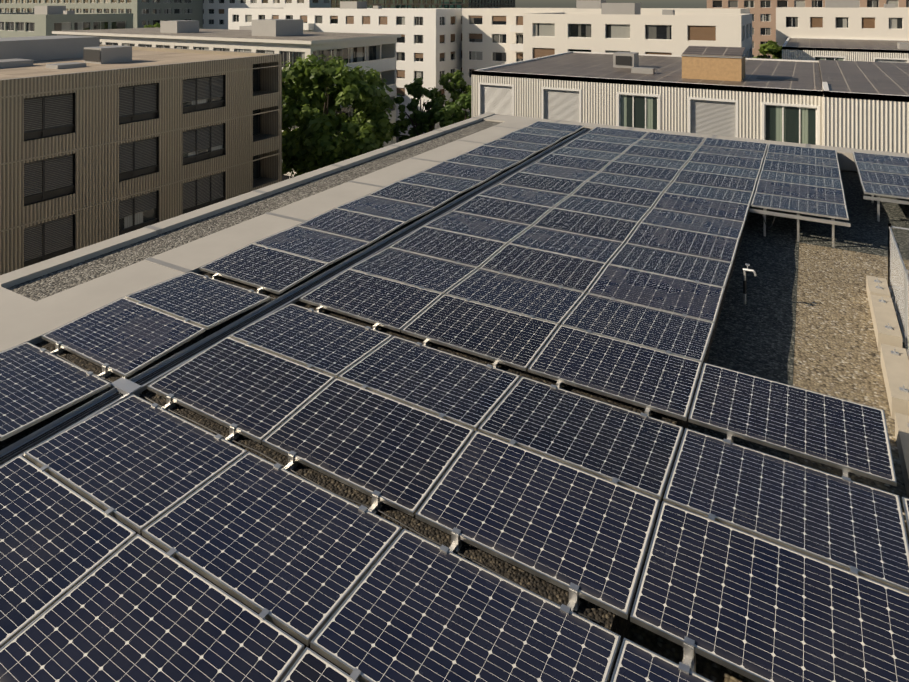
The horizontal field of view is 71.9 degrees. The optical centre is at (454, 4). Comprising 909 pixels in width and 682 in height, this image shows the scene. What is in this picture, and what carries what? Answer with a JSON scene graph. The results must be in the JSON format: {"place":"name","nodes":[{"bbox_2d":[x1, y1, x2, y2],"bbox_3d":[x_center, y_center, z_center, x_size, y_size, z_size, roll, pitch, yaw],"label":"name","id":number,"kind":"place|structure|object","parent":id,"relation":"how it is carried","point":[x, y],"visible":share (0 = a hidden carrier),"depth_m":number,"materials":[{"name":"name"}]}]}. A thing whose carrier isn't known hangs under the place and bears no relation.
{"place":"outdoors","nodes":[
{"label":"outdoors","id":0,"kind":"place"},
{"bbox_2d":[0,6,132,37],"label":"building","id":1,"kind":"structure","parent":0,"point":[43,20],"depth_m":99.38,"materials":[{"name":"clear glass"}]},
{"bbox_2d":[0,0,202,28],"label":"block","id":2,"kind":"structure","parent":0,"point":[149,12],"depth_m":170.65,"materials":[{"name":"grey paint"}]},
{"bbox_2d":[239,26,251,29],"bbox_3d":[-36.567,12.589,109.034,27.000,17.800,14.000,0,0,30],"label":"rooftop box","id":3,"kind":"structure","parent":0,"point":[245,27],"depth_m":106.75,"materials":[{"name":"white"}]},
{"bbox_2d":[203,0,330,28],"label":"block","id":4,"kind":"structure","parent":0,"point":[215,14],"depth_m":172.09,"materials":[{"name":"white concrete"}]},
{"bbox_2d":[462,0,749,115],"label":"cream block","id":5,"kind":"structure","parent":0,"point":[491,37],"depth_m":101.61,"materials":[{"name":"beige paint"}]},
{"bbox_2d":[515,0,706,7],"label":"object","id":6,"kind":"structure","parent":0,"point":[518,3],"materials":[{"name":"grey"}]},
{"bbox_2d":[523,3,751,59],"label":"cream block","id":7,"kind":"structure","parent":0,"point":[619,27],"depth_m":70.17,"materials":[{"name":"beige paint"}]},
{"bbox_2d":[472,46,908,153],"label":"white shed","id":8,"kind":"structure","parent":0,"point":[724,91],"depth_m":39.61,"materials":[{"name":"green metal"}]},
{"bbox_2d":[752,40,781,58],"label":"tree","id":9,"kind":"object","parent":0,"point":[773,48],"visible":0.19,"depth_m":79.62,"materials":[{"name":"green plant"}]},
{"bbox_2d":[707,0,908,57],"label":"red brown block","id":10,"kind":"structure","parent":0,"point":[763,12],"depth_m":134.55,"materials":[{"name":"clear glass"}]},
{"bbox_2d":[776,0,908,46],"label":"cream block","id":11,"kind":"structure","parent":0,"point":[848,19],"depth_m":82.83,"materials":[{"name":"beige paint"}]},
{"bbox_2d":[782,37,908,62],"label":"white shed","id":12,"kind":"structure","parent":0,"point":[844,49],"depth_m":65.22,"materials":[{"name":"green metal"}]},
{"bbox_3d":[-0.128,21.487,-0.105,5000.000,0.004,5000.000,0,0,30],"label":"ground","id":13,"kind":"structure","parent":0,"visible":0},
{"bbox_2d":[0,35,281,274],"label":"building","id":14,"kind":"structure","parent":13,"relation":"on","point":[99,142],"depth_m":33.68,"materials":[{"name":"beige wood"}]},
{"bbox_2d":[144,22,159,27],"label":"tree","id":15,"kind":"object","parent":13,"relation":"on","point":[157,24],"depth_m":103.34,"materials":[{"name":"green plant"}]},
{"bbox_2d":[52,19,400,180],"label":"balcony block","id":16,"kind":"structure","parent":13,"relation":"on","point":[288,39],"depth_m":65.78,"materials":[{"name":"white paint"}]},
{"bbox_2d":[282,54,395,176],"bbox_3d":[-9.942,12.708,52.502,12.864,17.575,14.372,0,0,30],"label":"courtyard tree","id":17,"kind":"object","parent":13,"relation":"on","point":[313,141],"visible":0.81,"depth_m":49.05,"materials":[{"name":"green plant"}]},
{"bbox_2d":[228,1,461,135],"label":"white block","id":18,"kind":"structure","parent":13,"relation":"on","point":[429,46],"depth_m":104.28,"materials":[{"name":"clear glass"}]},
{"bbox_2d":[390,76,446,141],"bbox_3d":[-2.801,14.261,61.818,6.359,14.487,6.764,0,0,30],"label":"tree","id":19,"kind":"object","parent":13,"relation":"on","point":[421,121],"visible":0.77,"depth_m":61.13,"materials":[{"name":"green plant"}]},
{"bbox_2d":[331,0,514,7],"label":"hillside","id":20,"kind":"structure","parent":13,"relation":"on","point":[443,3],"depth_m":134.22,"materials":[{"name":"green plant"}]},
{"bbox_2d":[431,70,471,126],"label":"tree","id":21,"kind":"object","parent":13,"relation":"on","point":[454,84],"visible":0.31,"depth_m":65.44,"materials":[{"name":"green plant"}]},
{"bbox_2d":[435,92,471,127],"bbox_3d":[0.894,14.799,58.213,5.978,13.391,6.713,0,0,-2],"label":"tree","id":22,"kind":"object","parent":13,"relation":"on","point":[464,101],"visible":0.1,"depth_m":56.94,"materials":[{"name":"green plant"}]},
{"bbox_2d":[0,113,908,681],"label":"roof slab","id":23,"kind":"structure","parent":13,"relation":"on","point":[802,317],"depth_m":9.49,"materials":[{"name":"concrete"}]},
{"bbox_2d":[0,128,775,623],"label":"cable tray","id":24,"kind":"object","parent":23,"relation":"on","point":[124,388],"visible":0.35,"depth_m":7.24,"materials":[{"name":"silver metal"}]},
{"bbox_2d":[0,121,908,681],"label":"solar panels","id":25,"kind":"object","parent":23,"relation":"on","point":[598,259],"visible":1,"depth_m":5.45,"materials":[{"name":"glass"},{"name":"silicon solar cells"},{"name":"aluminium"}]},
{"bbox_2d":[743,263,755,303],"bbox_3d":[4.457,4.233,9.466,0.190,0.612,0.054,0,0,38],"label":"standpipe tap","id":26,"kind":"object","parent":23,"relation":"on","point":[744,284],"visible":1,"depth_m":9.49,"materials":[{"name":"silver metal"}]},
{"bbox_2d":[866,275,908,498],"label":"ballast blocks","id":27,"kind":"object","parent":23,"relation":"on","point":[894,360],"depth_m":7.62,"materials":[{"name":"concrete"}]},
{"bbox_2d":[888,223,908,356],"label":"fence","id":28,"kind":"object","parent":23,"relation":"on","point":[901,289],"visible":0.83,"depth_m":8.85,"materials":[{"name":"silver metal"}]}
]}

